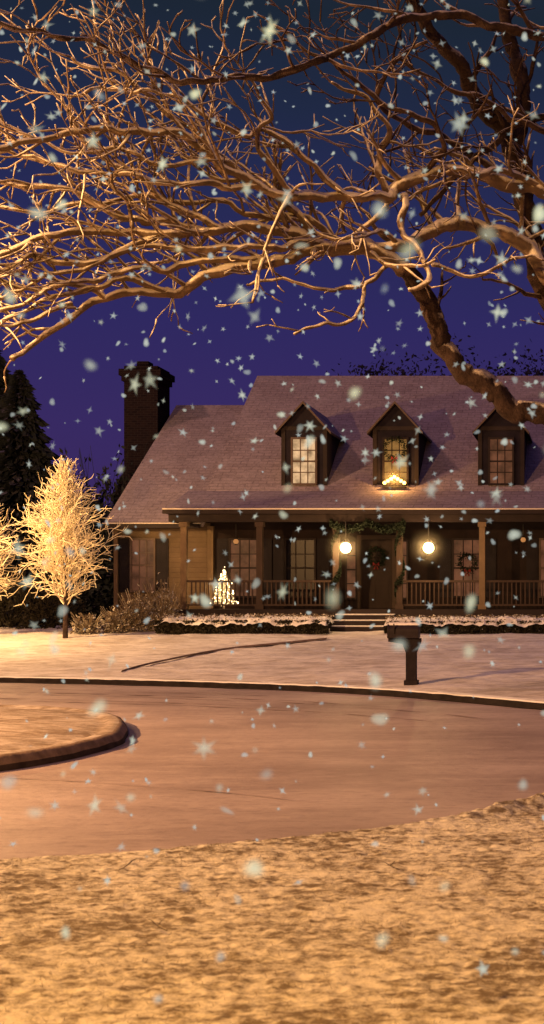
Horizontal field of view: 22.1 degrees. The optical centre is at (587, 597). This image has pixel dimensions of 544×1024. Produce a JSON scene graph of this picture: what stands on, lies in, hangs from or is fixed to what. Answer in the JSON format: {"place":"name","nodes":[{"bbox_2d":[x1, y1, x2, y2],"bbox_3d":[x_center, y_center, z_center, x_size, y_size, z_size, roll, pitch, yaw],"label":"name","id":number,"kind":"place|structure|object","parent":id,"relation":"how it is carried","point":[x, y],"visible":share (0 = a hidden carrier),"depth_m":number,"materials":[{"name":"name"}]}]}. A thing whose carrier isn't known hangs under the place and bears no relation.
{"place":"outdoors","nodes":[
{"label":"outdoors","id":0,"kind":"place"},
{"bbox_2d":[120,638,327,672],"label":"garden path","id":1,"kind":"structure","parent":0,"point":[137,666],"depth_m":31.17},
{"bbox_2d":[0,792,543,1023],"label":"foreground lawn","id":2,"kind":"structure","parent":0,"point":[515,995],"depth_m":6.44,"materials":[{"name":"beige plant"}]},
{"bbox_2d":[119,859,399,950],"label":"fallen twigs","id":3,"kind":"object","parent":2,"relation":"on","point":[158,925],"visible":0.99,"depth_m":6.31,"materials":[{"name":"brown wood"}]},
{"bbox_2d":[0,683,543,858],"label":"road","id":4,"kind":"structure","parent":0,"point":[348,775],"depth_m":13.06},
{"bbox_2d":[0,705,127,771],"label":"traffic island","id":5,"kind":"structure","parent":4,"relation":"on","point":[24,743],"depth_m":15.09,"materials":[{"name":"white snow"}]},
{"bbox_2d":[0,676,543,709],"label":"kerb","id":6,"kind":"structure","parent":4,"relation":"on","point":[538,704],"depth_m":24.09,"materials":[{"name":"grey concrete"}]},
{"bbox_2d":[0,682,543,709],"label":"gutter","id":7,"kind":"object","parent":4,"relation":"on","point":[292,690],"visible":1,"depth_m":24.02,"materials":[{"name":"grey concrete"}]},
{"bbox_2d":[0,625,543,700],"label":"snowy lawn","id":8,"kind":"structure","parent":0,"point":[449,663],"depth_m":29.08,"materials":[{"name":"white snow"}]},
{"bbox_2d":[0,544,30,626],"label":"pine tree","id":9,"kind":"object","parent":8,"relation":"on","point":[9,569],"visible":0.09,"depth_m":40.42,"materials":[{"name":"plant"}]},
{"bbox_2d":[0,350,31,556],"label":"pine tree","id":10,"kind":"object","parent":8,"relation":"on","point":[3,361],"visible":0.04,"depth_m":49.85,"materials":[{"name":"green plant"}]},
{"bbox_2d":[0,503,33,596],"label":"ornamental tree","id":11,"kind":"object","parent":8,"relation":"on","point":[3,556],"visible":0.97,"depth_m":35.61,"materials":[{"name":"yellow plant"}]},
{"bbox_2d":[0,369,59,585],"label":"pine tree","id":12,"kind":"object","parent":8,"relation":"on","point":[22,431],"visible":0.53,"depth_m":46.55,"materials":[{"name":"green plant"}]},
{"bbox_2d":[0,555,87,628],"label":"snowy shrub","id":13,"kind":"object","parent":8,"relation":"on","point":[38,611],"visible":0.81,"depth_m":38.40,"materials":[{"name":"green plant"}]},
{"bbox_2d":[15,512,98,624],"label":"pine tree","id":14,"kind":"object","parent":8,"relation":"on","point":[27,570],"visible":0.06,"depth_m":43.86,"materials":[{"name":"plant"}]},
{"bbox_2d":[0,454,132,637],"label":"ornamental tree","id":15,"kind":"object","parent":8,"relation":"on","point":[64,524],"visible":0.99,"depth_m":34.82,"materials":[{"name":"beige plant"}]},
{"bbox_2d":[61,485,112,605],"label":"distant treeline","id":16,"kind":"object","parent":8,"relation":"on","point":[101,500],"depth_m":69.97,"materials":[{"name":"plant"}]},
{"bbox_2d":[70,612,104,634],"bbox_3d":[-13.706,0.696,36.188,0.917,0.632,0.899,0,0,23],"label":"snowy shrub","id":17,"kind":"object","parent":8,"relation":"on","point":[88,626],"visible":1,"depth_m":36.08,"materials":[{"name":"brown plant"}]},
{"bbox_2d":[32,444,145,625],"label":"bare tree","id":18,"kind":"object","parent":8,"relation":"on","point":[104,600],"visible":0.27,"depth_m":42.99,"materials":[{"name":"brown plant"}]},
{"bbox_2d":[98,573,182,632],"bbox_3d":[-12.417,0.142,36.871,2.374,1.732,1.226,0,0,-31],"label":"snowy shrub","id":19,"kind":"object","parent":8,"relation":"on","point":[124,621],"visible":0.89,"depth_m":36.68,"materials":[{"name":"brown plant"}]},
{"bbox_2d":[154,612,333,634],"bbox_3d":[-9.400,0.719,36.358,4.774,0.616,1.094,0,0,0],"label":"hedge","id":20,"kind":"object","parent":8,"relation":"on","point":[250,623],"visible":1,"depth_m":35.91,"materials":[{"name":"white plant"}]},
{"bbox_2d":[0,0,543,424],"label":"oak tree","id":21,"kind":"object","parent":8,"relation":"on","point":[528,242],"visible":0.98,"depth_m":18.14,"materials":[{"name":"brown plant"}]},
{"bbox_2d":[102,508,543,628],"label":"porch and trim","id":22,"kind":"object","parent":8,"relation":"on","point":[185,519],"visible":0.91,"depth_m":38.00,"materials":[{"name":"brown wood"}]},
{"bbox_2d":[210,568,238,608],"bbox_3d":[-10.660,-0.290,38.403,1.200,1.239,1.506,0,0,0],"label":"christmas tree","id":23,"kind":"object","parent":22,"relation":"on","point":[223,576],"visible":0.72,"depth_m":38.66,"materials":[{"name":"white plant"}]},
{"bbox_2d":[233,524,238,544],"bbox_3d":[-10.350,-1.859,38.900,0.150,0.622,0.150,0,0,0],"label":"porch lantern","id":24,"kind":"object","parent":22,"relation":"hanging from","point":[235,541],"visible":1,"depth_m":38.87,"materials":[{"name":"orange glass"}]},
{"bbox_2d":[118,535,543,607],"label":"windows and door","id":25,"kind":"structure","parent":22,"relation":"attached to","point":[297,559],"depth_m":40.27,"materials":[{"name":"brown glass"}]},
{"bbox_2d":[365,545,387,569],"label":"christmas wreath","id":26,"kind":"object","parent":25,"relation":"attached to","point":[378,563],"visible":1,"depth_m":40.16,"materials":[{"name":"green plant"}]},
{"bbox_2d":[455,551,478,575],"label":"christmas wreath","id":27,"kind":"object","parent":25,"relation":"attached to","point":[467,569],"visible":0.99,"depth_m":40.13,"materials":[{"name":"green plant"}]},
{"bbox_2d":[340,522,350,554],"bbox_3d":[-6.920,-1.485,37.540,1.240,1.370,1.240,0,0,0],"label":"porch lantern","id":28,"kind":"object","parent":22,"relation":"hanging from","point":[345,547],"visible":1,"depth_m":37.72,"materials":[{"name":"white glass"}]},
{"bbox_2d":[187,580,543,605],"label":"railing","id":29,"kind":"object","parent":22,"relation":"on","point":[328,581],"visible":0.97,"depth_m":38.09,"materials":[{"name":"brown wood"}]},
{"bbox_2d":[329,518,405,603],"bbox_3d":[-6.327,-1.039,38.052,2.236,2.532,0.461,0,0,0],"label":"porch garland","id":30,"kind":"object","parent":22,"relation":"attached to","point":[377,527],"visible":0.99,"depth_m":37.97},
{"bbox_2d":[423,522,433,554],"bbox_3d":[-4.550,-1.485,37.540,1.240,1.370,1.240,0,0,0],"label":"porch lantern","id":31,"kind":"object","parent":22,"relation":"hanging from","point":[428,547],"visible":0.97,"depth_m":37.72,"materials":[{"name":"white glass"}]},
{"bbox_2d":[521,524,525,542],"bbox_3d":[-1.900,-1.884,38.900,0.150,0.572,0.150,0,0,0],"label":"porch lantern","id":32,"kind":"object","parent":22,"relation":"hanging from","point":[523,539],"visible":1,"depth_m":38.87,"materials":[{"name":"orange glass"}]},
{"bbox_2d":[116,522,543,624],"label":"walls","id":33,"kind":"structure","parent":8,"relation":"on","point":[511,562],"depth_m":40.30,"materials":[{"name":"brown wood"}]},
{"bbox_2d":[113,361,174,571],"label":"chimney","id":34,"kind":"object","parent":33,"relation":"part of","point":[146,414],"visible":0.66,"depth_m":45.20,"materials":[{"name":"brick"}]},
{"bbox_2d":[104,376,543,526],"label":"roof","id":35,"kind":"structure","parent":33,"relation":"on","point":[232,463],"depth_m":42.62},
{"bbox_2d":[382,475,405,487],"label":"candle light","id":36,"kind":"object","parent":35,"relation":"on","point":[397,479],"visible":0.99,"depth_m":40.31,"materials":[{"name":"white metal"}]},
{"bbox_2d":[275,401,531,485],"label":"dormers","id":37,"kind":"object","parent":35,"relation":"on","point":[493,423],"visible":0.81,"depth_m":40.55,"materials":[{"name":"brown wood"}]},
{"bbox_2d":[291,437,513,484],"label":"dormer windows","id":38,"kind":"structure","parent":37,"relation":"attached to","point":[500,464],"depth_m":40.53,"materials":[{"name":"yellow glass"}]},
{"bbox_2d":[381,436,406,462],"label":"christmas wreath","id":39,"kind":"object","parent":38,"relation":"attached to","point":[391,457],"visible":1,"depth_m":40.40,"materials":[{"name":"green plant"}]},
{"bbox_2d":[330,614,395,631],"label":"steps","id":40,"kind":"structure","parent":8,"relation":"on","point":[353,622],"depth_m":37.28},
{"bbox_2d":[326,345,430,375],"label":"oak tree","id":41,"kind":"object","parent":8,"relation":"on","point":[381,367],"visible":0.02,"depth_m":59.81,"materials":[{"name":"black plant"}]},
{"bbox_2d":[387,622,421,684],"bbox_3d":[-3.240,1.009,23.394,0.580,1.142,0.288,0,0,0],"label":"mailbox","id":42,"kind":"object","parent":8,"relation":"on","point":[407,634],"visible":0.95,"depth_m":23.32,"materials":[{"name":"brown wood"}]},
{"bbox_2d":[383,614,543,634],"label":"hedge","id":43,"kind":"object","parent":8,"relation":"on","point":[493,624],"visible":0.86,"depth_m":35.71,"materials":[{"name":"white plant"}]},
{"bbox_2d":[396,330,542,375],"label":"oak tree","id":44,"kind":"object","parent":8,"relation":"on","point":[478,366],"visible":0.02,"depth_m":59.37,"materials":[{"name":"black plant"}]},
{"bbox_2d":[507,339,543,375],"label":"oak tree","id":45,"kind":"object","parent":8,"relation":"on","point":[534,360],"visible":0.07,"depth_m":58.12,"materials":[{"name":"black plant"}]},
{"bbox_2d":[0,0,543,1001],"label":"falling snow","id":46,"kind":"structure","parent":0,"point":[252,866],"depth_m":6.29,"materials":[{"name":"white snow"}]},
{"bbox_2d":[0,0,543,505],"label":"sky","id":47,"kind":"structure","parent":0,"point":[85,399],"materials":[{"name":"blue"}]}
]}

